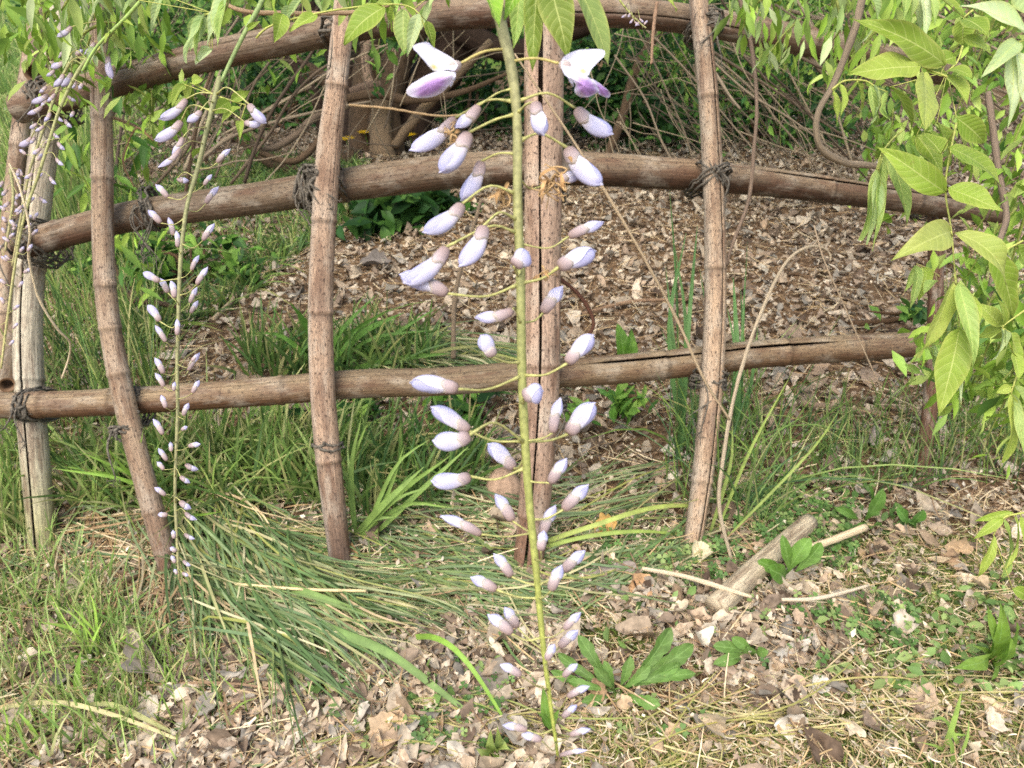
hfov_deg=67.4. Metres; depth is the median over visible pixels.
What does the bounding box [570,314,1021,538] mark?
tall grass
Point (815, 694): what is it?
dead leaf
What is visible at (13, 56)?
lawn grass
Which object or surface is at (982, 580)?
dead leaf
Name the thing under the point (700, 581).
stick
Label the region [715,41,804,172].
bare vine
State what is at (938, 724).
dead leaf
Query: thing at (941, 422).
vine foliage
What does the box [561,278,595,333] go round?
vine stem
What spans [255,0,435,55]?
wisteria leaf
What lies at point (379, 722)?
dead leaf
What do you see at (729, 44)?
bare vine
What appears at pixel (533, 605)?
dead leaf
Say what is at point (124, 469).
grass tuft
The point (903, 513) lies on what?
weed rosette
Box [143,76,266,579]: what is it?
wisteria flower spike
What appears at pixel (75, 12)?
vine foliage
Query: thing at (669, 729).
dead leaf
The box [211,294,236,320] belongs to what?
stick
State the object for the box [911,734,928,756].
dead leaf
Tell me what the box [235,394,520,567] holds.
meadow grass
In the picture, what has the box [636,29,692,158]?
bare vine
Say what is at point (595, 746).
short grass
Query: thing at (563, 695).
dead leaf
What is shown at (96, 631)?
grass tuft
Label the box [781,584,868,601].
stick
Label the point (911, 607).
clover
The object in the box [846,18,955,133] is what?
wisteria leaf
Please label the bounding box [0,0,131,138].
vine foliage
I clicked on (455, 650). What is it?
grass strand
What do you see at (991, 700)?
dead leaf
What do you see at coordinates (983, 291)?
vine
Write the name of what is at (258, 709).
dead leaf
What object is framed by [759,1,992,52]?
bare vine
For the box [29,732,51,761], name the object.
dead leaf
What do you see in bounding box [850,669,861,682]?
dead leaf
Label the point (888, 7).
vine foliage
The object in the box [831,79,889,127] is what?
wisteria leaf
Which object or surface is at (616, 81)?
evergreen shrub
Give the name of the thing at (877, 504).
weed rosette
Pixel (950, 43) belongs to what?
background bush
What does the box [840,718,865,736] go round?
dead leaf
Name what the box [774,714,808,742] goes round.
dead leaf
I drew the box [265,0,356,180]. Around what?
bare vine
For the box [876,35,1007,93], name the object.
bare vine
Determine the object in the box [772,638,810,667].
dead leaf
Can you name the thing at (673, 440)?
tall grass
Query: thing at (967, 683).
dead leaf
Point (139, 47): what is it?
vine foliage
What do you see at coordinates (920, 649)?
dead leaf
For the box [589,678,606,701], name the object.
dead leaf
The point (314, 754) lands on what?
dead leaf
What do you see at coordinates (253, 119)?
bare vine
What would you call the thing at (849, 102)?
bare vine
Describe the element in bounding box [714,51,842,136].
bare vine
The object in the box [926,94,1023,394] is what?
vine foliage
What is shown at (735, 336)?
grass tuft
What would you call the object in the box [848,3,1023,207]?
vine foliage
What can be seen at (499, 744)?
weed rosette
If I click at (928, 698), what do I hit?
dead leaf
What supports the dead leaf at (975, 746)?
on the ground at (658, 320)
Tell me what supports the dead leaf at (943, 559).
on the ground at (658, 320)
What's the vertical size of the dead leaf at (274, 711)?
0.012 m
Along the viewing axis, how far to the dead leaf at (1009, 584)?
1.35 m
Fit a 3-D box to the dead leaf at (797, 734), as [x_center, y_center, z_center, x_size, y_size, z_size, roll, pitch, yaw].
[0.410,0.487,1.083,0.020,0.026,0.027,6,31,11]
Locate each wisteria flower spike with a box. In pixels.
[0,0,137,368]
[0,168,23,253]
[4,2,99,265]
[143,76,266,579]
[399,5,612,756]
[619,0,647,28]
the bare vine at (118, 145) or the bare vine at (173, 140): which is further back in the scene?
the bare vine at (173, 140)
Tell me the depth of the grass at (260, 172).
2.84 m
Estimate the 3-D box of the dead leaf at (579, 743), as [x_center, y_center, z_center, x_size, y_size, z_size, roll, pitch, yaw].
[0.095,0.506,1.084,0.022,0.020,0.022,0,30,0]
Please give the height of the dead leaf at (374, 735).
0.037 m
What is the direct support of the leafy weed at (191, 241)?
on the ground at (658, 320)
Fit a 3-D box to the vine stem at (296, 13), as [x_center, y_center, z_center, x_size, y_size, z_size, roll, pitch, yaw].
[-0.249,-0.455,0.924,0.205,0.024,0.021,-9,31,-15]
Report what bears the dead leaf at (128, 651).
on the leaf litter at (216, 738)
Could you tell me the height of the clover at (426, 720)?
0.051 m
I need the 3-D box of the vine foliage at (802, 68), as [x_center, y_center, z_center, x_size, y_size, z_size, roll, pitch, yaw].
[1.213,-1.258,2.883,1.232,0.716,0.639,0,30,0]
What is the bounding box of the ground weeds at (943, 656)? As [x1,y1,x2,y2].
[593,570,1023,696]
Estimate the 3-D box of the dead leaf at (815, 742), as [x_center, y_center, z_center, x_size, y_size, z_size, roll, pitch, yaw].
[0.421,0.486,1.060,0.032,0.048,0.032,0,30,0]
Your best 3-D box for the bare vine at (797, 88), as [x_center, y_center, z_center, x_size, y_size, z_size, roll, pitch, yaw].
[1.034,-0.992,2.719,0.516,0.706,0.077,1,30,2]
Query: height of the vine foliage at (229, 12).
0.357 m
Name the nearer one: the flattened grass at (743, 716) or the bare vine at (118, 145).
the flattened grass at (743, 716)
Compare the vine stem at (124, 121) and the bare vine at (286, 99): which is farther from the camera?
the bare vine at (286, 99)
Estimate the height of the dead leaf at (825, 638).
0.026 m
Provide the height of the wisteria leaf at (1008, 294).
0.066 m
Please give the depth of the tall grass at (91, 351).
1.98 m
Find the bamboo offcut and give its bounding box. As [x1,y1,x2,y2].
[705,514,817,612]
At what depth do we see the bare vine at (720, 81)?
2.08 m
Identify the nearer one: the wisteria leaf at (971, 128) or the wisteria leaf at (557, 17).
the wisteria leaf at (557, 17)
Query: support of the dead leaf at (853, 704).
on the straw crumbs at (824, 709)
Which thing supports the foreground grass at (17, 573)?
on the ground at (658, 320)
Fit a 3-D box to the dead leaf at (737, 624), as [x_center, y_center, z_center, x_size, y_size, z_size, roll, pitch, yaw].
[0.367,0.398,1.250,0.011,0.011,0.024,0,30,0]
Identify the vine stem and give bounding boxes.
[8,163,71,378]
[113,116,163,142]
[115,259,176,308]
[122,127,153,186]
[184,72,212,191]
[226,3,389,15]
[349,104,457,116]
[451,199,482,358]
[514,53,730,420]
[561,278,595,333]
[650,2,658,64]
[726,0,758,266]
[813,0,958,185]
[813,225,885,399]
[985,91,1009,304]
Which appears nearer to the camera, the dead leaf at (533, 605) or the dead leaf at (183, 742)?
the dead leaf at (183, 742)
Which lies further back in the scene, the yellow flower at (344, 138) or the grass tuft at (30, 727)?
the yellow flower at (344, 138)
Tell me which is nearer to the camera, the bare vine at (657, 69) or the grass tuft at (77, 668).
the grass tuft at (77, 668)
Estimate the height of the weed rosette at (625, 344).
0.146 m
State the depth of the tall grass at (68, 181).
2.74 m
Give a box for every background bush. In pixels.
[2,0,383,59]
[173,0,619,54]
[481,2,720,59]
[570,0,996,77]
[661,0,1023,82]
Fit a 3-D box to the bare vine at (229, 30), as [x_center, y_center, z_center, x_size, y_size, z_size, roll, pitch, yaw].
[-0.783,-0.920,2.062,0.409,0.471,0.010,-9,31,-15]
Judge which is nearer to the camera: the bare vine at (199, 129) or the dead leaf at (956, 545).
the dead leaf at (956, 545)
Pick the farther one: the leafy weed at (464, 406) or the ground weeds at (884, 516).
the leafy weed at (464, 406)
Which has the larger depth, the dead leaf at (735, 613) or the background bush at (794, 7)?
the background bush at (794, 7)
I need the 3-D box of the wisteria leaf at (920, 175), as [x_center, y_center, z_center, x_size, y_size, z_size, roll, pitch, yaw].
[0.283,-0.130,0.531,0.090,0.093,0.143,0,30,0]
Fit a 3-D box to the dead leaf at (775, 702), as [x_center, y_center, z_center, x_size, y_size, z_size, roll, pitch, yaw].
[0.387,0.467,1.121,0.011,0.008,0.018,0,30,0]
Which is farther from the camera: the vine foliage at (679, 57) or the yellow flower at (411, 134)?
the yellow flower at (411, 134)
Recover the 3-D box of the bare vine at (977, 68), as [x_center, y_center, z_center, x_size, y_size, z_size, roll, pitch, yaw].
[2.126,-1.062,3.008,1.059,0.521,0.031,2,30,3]
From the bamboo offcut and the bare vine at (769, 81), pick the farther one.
the bare vine at (769, 81)
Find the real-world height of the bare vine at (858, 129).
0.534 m
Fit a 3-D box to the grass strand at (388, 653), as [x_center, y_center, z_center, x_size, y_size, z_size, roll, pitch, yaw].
[-0.221,0.417,1.192,0.413,0.040,0.026,19,35,29]
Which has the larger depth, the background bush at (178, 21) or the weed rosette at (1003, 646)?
the background bush at (178, 21)
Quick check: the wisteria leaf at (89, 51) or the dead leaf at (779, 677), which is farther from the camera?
the dead leaf at (779, 677)
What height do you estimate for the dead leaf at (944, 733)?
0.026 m
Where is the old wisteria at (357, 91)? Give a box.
[224,0,663,173]
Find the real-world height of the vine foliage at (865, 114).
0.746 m
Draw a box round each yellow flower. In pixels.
[342,136,355,145]
[357,129,367,145]
[408,132,416,151]
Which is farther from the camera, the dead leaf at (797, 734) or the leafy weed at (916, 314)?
the leafy weed at (916, 314)
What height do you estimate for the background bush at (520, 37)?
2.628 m
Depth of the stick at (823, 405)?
1.84 m
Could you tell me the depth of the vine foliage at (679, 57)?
3.27 m
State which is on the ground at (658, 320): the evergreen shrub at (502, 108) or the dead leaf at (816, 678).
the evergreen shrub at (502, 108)
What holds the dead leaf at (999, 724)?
on the straw crumbs at (824, 709)
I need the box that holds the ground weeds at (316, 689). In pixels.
[274,637,454,740]
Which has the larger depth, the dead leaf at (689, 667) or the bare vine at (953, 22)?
the bare vine at (953, 22)
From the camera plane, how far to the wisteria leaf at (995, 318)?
0.60 m
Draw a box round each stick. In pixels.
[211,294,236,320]
[235,583,365,591]
[582,298,686,315]
[642,566,751,598]
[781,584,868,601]
[800,400,887,416]
[812,524,868,546]
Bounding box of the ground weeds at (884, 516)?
[710,470,920,550]
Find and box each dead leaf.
[23,723,51,743]
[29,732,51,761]
[94,706,111,719]
[120,628,163,682]
[145,717,166,730]
[172,734,189,755]
[256,707,264,715]
[269,708,279,721]
[309,742,324,759]
[345,709,354,726]
[347,731,369,750]
[350,544,357,557]
[356,669,374,682]
[360,249,390,264]
[368,709,406,747]
[371,729,382,743]
[385,689,413,717]
[433,706,442,731]
[482,701,488,716]
[530,600,546,620]
[553,635,562,655]
[558,677,579,700]
[575,735,585,749]
[577,700,594,720]
[579,560,635,577]
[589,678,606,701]
[594,512,616,532]
[617,693,632,709]
[629,573,652,595]
[632,713,640,732]
[633,738,648,752]
[644,709,656,713]
[653,739,663,753]
[665,722,682,741]
[668,599,688,612]
[672,583,683,600]
[683,660,695,672]
[692,539,712,562]
[698,713,730,739]
[701,739,711,751]
[728,610,745,619]
[734,621,739,634]
[756,737,779,748]
[768,670,788,680]
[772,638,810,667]
[772,699,779,708]
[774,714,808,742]
[795,724,805,735]
[806,678,817,696]
[808,732,827,756]
[812,675,830,693]
[822,632,837,643]
[833,570,843,578]
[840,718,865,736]
[843,694,855,711]
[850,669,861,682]
[856,681,868,697]
[857,547,870,561]
[863,739,875,751]
[869,425,887,444]
[873,536,894,556]
[892,563,904,573]
[892,608,918,634]
[909,712,929,720]
[910,683,918,692]
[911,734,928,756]
[914,644,929,661]
[917,528,939,545]
[922,582,931,593]
[923,694,943,712]
[928,556,950,561]
[936,723,955,732]
[937,548,963,572]
[938,730,963,747]
[939,598,964,620]
[944,537,973,554]
[955,572,975,582]
[962,677,989,688]
[968,741,981,751]
[971,575,989,588]
[978,720,987,727]
[980,694,1010,716]
[985,706,1009,733]
[1001,572,1015,586]
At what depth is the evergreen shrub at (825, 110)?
4.24 m
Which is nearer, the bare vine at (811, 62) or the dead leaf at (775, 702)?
the dead leaf at (775, 702)
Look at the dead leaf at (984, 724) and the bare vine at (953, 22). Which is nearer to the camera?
the dead leaf at (984, 724)
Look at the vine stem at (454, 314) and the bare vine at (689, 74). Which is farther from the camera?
the bare vine at (689, 74)
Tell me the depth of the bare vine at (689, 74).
2.54 m
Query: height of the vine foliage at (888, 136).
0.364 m
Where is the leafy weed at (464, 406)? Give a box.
[261,391,514,430]
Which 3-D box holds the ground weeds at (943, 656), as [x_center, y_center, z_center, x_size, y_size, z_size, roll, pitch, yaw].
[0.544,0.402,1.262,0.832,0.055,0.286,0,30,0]
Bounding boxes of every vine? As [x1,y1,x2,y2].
[113,97,126,186]
[113,100,166,141]
[119,74,208,175]
[154,71,215,186]
[163,3,247,129]
[165,57,282,147]
[175,25,244,165]
[180,152,291,176]
[183,64,247,160]
[183,69,222,171]
[202,66,238,162]
[203,101,370,158]
[205,86,311,152]
[208,17,256,135]
[214,6,300,177]
[224,43,387,134]
[230,40,366,184]
[243,7,332,183]
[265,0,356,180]
[610,38,698,105]
[614,54,670,156]
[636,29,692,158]
[645,30,767,166]
[683,34,847,159]
[690,35,740,109]
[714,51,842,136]
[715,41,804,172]
[715,56,821,174]
[717,228,1023,560]
[720,0,868,181]
[722,41,921,128]
[729,42,805,114]
[734,43,823,129]
[749,3,841,177]
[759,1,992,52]
[775,4,985,150]
[793,54,826,70]
[797,0,856,179]
[808,58,960,143]
[835,91,866,141]
[836,89,898,143]
[847,10,855,113]
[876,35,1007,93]
[901,2,997,50]
[931,20,1003,77]
[934,31,1023,48]
[942,44,1005,86]
[944,6,1004,68]
[969,94,1023,151]
[970,91,1022,116]
[971,87,1017,124]
[977,81,1022,109]
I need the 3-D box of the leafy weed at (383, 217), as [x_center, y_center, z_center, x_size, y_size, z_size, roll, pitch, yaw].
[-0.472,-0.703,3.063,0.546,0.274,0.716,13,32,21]
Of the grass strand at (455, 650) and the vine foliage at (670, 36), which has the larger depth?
the vine foliage at (670, 36)
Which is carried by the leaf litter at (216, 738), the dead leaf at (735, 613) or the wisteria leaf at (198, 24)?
the dead leaf at (735, 613)
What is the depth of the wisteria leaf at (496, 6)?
0.29 m
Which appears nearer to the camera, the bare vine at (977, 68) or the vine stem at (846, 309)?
the vine stem at (846, 309)
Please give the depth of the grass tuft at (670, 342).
1.72 m
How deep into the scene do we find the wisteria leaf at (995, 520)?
0.60 m
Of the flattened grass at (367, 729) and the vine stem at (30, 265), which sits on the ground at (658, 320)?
the flattened grass at (367, 729)
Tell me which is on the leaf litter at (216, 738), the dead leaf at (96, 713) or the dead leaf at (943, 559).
the dead leaf at (96, 713)
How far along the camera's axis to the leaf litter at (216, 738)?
1.15 m
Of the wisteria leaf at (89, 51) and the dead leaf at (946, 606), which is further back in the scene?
the dead leaf at (946, 606)
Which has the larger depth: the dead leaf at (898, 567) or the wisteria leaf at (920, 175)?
the dead leaf at (898, 567)
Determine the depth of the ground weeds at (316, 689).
1.14 m
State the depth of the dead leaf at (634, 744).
1.08 m
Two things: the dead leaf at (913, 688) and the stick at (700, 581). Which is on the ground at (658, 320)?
the dead leaf at (913, 688)
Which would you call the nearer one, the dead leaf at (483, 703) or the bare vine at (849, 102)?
the dead leaf at (483, 703)
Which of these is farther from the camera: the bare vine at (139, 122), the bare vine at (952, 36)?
the bare vine at (139, 122)
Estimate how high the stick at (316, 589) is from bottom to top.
0.011 m
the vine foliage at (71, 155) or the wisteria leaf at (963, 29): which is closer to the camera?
the wisteria leaf at (963, 29)
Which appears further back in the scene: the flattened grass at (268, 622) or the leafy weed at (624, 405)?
the leafy weed at (624, 405)
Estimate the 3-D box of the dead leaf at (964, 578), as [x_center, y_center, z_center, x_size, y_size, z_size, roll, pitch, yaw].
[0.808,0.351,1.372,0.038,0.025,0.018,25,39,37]
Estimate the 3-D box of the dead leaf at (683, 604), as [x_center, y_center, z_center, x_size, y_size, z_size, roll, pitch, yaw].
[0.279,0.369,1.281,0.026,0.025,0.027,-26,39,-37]
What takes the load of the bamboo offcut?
on the ground at (658, 320)
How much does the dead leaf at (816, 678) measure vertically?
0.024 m
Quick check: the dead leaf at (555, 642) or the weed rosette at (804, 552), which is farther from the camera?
the weed rosette at (804, 552)
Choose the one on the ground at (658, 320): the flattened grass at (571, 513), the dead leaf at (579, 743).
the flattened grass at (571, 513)
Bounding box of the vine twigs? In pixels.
[113,0,1023,177]
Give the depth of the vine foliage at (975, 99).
1.33 m
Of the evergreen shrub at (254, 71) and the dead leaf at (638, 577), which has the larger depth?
the evergreen shrub at (254, 71)
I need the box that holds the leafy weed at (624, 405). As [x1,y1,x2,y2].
[561,383,658,425]
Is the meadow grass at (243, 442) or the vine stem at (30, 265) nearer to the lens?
the vine stem at (30, 265)
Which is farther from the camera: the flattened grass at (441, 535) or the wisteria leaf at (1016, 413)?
the flattened grass at (441, 535)
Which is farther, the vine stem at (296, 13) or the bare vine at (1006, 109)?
the bare vine at (1006, 109)
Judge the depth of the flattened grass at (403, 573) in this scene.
1.34 m
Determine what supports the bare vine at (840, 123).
hanging from the vine twigs
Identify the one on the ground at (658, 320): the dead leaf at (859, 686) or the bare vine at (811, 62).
the dead leaf at (859, 686)
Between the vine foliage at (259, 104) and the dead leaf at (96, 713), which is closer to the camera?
the dead leaf at (96, 713)
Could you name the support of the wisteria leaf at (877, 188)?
on the wisteria leaf at (920, 175)
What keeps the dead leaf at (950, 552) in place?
on the ground at (658, 320)
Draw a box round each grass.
[0,3,177,221]
[0,57,137,278]
[0,174,245,443]
[0,345,103,542]
[0,354,470,606]
[0,477,385,765]
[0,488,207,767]
[0,508,398,767]
[0,543,111,632]
[101,479,482,767]
[118,143,371,353]
[193,490,602,694]
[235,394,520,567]
[308,437,735,578]
[312,667,665,767]
[336,320,592,403]
[348,481,765,629]
[509,696,730,767]
[551,509,1023,675]
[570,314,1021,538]
[586,326,764,507]
[613,485,1023,767]
[622,636,1023,767]
[783,365,987,497]
[868,240,1023,490]
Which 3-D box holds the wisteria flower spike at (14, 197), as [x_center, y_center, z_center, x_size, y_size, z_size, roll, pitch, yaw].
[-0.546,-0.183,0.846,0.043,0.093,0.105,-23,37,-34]
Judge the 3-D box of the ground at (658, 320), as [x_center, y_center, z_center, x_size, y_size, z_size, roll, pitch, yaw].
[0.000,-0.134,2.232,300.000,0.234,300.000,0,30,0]
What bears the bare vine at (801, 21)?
attached to the bamboo trellis
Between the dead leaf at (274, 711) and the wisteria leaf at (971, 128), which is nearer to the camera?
the wisteria leaf at (971, 128)
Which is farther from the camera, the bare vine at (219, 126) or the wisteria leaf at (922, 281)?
the bare vine at (219, 126)
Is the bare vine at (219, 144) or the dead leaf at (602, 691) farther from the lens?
the bare vine at (219, 144)
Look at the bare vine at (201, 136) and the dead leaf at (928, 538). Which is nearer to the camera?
the dead leaf at (928, 538)
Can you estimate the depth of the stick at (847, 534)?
1.43 m
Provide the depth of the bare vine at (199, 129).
2.80 m
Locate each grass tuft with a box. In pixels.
[0,709,38,759]
[40,594,131,658]
[54,433,217,515]
[55,652,80,695]
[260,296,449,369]
[348,417,468,546]
[662,198,703,461]
[709,380,838,535]
[727,241,761,450]
[922,692,972,763]
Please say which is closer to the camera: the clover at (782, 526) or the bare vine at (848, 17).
the clover at (782, 526)
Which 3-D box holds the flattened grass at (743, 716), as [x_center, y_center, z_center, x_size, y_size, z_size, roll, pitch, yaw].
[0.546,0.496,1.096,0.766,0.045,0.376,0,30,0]
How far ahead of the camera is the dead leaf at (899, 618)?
1.26 m
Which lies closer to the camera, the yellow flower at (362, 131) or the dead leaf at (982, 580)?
the dead leaf at (982, 580)
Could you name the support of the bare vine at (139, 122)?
attached to the vine twigs
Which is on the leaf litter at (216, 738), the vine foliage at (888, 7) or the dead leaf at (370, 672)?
the dead leaf at (370, 672)
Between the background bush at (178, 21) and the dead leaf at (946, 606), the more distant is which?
the background bush at (178, 21)
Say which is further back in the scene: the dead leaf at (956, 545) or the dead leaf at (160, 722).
the dead leaf at (956, 545)
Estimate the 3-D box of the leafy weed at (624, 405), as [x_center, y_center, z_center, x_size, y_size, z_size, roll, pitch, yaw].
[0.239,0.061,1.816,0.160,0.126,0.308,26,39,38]
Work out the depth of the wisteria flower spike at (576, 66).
0.30 m
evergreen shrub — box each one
[125,0,351,134]
[381,28,629,140]
[509,0,772,156]
[650,6,1002,157]
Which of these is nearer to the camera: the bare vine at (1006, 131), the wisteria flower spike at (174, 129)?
the wisteria flower spike at (174, 129)
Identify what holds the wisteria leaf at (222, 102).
attached to the wisteria flower spike at (174, 129)
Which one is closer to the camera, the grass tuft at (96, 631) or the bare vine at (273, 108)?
the grass tuft at (96, 631)
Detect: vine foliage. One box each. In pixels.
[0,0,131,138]
[26,0,149,70]
[53,93,168,323]
[63,0,321,35]
[79,0,208,160]
[169,1,392,185]
[208,0,367,94]
[338,0,450,55]
[365,0,428,73]
[517,0,718,141]
[667,0,815,55]
[669,0,1000,149]
[708,0,810,79]
[738,0,952,141]
[793,0,911,115]
[807,0,1023,93]
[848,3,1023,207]
[871,91,1004,234]
[906,340,1023,478]
[913,0,1023,241]
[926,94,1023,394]
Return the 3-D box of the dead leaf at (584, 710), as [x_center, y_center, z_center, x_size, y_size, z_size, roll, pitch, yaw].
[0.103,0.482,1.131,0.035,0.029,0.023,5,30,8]
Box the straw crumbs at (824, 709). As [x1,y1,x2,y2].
[0,483,1023,767]
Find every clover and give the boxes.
[338,654,514,755]
[592,523,786,592]
[614,586,923,742]
[738,466,861,571]
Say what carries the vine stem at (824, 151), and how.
attached to the bamboo trellis
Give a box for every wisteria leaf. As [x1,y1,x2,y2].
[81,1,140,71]
[86,46,100,65]
[92,0,229,64]
[171,74,249,140]
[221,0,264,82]
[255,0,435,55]
[487,0,520,27]
[509,0,676,71]
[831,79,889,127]
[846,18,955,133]
[858,130,911,250]
[873,0,939,33]
[877,122,1006,284]
[889,45,985,173]
[904,263,939,310]
[909,274,981,415]
[943,0,993,55]
[959,0,1023,128]
[974,510,1023,599]
[979,298,1023,378]
[989,240,1023,316]
[996,376,1023,462]
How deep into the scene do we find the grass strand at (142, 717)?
1.11 m
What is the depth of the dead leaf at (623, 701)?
1.14 m
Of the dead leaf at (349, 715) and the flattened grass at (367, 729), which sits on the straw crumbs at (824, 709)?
the dead leaf at (349, 715)
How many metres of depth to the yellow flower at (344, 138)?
3.94 m
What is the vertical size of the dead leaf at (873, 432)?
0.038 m
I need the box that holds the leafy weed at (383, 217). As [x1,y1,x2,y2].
[288,189,482,242]
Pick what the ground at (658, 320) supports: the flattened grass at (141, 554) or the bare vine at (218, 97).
the flattened grass at (141, 554)
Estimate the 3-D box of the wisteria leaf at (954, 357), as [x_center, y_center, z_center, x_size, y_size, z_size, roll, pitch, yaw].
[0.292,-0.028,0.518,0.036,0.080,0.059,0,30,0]
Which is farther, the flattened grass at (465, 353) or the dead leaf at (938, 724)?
the flattened grass at (465, 353)
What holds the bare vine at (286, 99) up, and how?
hanging from the vine twigs
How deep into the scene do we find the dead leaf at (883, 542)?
1.45 m
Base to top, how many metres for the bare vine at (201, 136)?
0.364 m
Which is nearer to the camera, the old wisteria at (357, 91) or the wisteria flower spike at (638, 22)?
the wisteria flower spike at (638, 22)
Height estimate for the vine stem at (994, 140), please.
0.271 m
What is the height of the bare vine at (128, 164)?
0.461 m
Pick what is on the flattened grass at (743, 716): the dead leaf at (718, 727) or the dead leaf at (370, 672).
the dead leaf at (718, 727)
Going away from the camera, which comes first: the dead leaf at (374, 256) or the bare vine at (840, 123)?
the bare vine at (840, 123)
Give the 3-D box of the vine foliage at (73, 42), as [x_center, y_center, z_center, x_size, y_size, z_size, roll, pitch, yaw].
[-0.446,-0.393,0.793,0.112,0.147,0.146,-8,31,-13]
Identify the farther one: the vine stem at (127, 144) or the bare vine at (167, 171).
the bare vine at (167, 171)
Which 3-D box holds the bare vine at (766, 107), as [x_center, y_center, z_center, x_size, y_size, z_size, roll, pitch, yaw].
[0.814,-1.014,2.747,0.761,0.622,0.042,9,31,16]
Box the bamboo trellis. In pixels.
[0,0,1002,590]
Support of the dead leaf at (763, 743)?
on the short grass at (891, 734)
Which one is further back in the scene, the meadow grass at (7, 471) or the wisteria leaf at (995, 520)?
the meadow grass at (7, 471)
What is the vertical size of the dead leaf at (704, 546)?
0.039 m
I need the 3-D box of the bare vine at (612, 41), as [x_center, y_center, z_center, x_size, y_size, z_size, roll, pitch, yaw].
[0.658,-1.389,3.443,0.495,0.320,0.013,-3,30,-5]
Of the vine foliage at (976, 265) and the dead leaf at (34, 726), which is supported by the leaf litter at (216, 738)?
the dead leaf at (34, 726)
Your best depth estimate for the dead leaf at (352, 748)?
1.06 m
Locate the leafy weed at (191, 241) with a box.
[68,176,277,291]
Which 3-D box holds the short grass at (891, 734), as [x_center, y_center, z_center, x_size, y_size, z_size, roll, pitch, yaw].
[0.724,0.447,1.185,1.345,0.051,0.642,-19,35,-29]
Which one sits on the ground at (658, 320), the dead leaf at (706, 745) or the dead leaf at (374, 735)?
the dead leaf at (706, 745)
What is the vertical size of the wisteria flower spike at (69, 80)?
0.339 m
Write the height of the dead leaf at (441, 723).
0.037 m
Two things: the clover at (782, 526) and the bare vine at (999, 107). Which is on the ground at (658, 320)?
the clover at (782, 526)
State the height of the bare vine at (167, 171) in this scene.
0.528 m
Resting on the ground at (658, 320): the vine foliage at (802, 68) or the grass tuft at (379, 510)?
the grass tuft at (379, 510)
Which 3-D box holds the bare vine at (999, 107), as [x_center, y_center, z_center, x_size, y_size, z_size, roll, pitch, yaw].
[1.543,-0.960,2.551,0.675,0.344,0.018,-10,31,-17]
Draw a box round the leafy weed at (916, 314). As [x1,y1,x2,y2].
[847,297,926,333]
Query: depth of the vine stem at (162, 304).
2.19 m
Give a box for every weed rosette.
[476,727,508,756]
[537,689,558,731]
[551,627,695,709]
[616,324,637,354]
[713,636,767,666]
[758,535,823,583]
[834,486,885,532]
[896,508,926,528]
[951,602,1018,679]
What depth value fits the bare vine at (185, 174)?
2.45 m
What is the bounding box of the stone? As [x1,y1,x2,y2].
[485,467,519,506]
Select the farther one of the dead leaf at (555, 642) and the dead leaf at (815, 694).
the dead leaf at (555, 642)
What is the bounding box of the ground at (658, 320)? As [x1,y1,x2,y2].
[0,0,1023,767]
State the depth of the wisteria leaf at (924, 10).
0.62 m
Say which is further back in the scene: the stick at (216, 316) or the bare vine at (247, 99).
the bare vine at (247, 99)
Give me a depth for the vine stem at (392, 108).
2.00 m
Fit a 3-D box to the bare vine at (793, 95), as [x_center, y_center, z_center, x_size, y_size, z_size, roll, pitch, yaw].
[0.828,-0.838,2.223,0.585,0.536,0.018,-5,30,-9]
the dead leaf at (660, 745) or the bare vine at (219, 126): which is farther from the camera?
the bare vine at (219, 126)
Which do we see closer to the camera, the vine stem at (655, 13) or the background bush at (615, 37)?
the vine stem at (655, 13)
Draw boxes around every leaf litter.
[15,563,875,767]
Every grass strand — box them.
[0,700,189,744]
[66,701,170,732]
[277,581,392,626]
[291,600,473,718]
[415,633,501,714]
[546,530,676,548]
[548,504,708,542]
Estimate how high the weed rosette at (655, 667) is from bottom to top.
0.101 m
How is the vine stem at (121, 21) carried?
attached to the vine foliage at (75, 12)

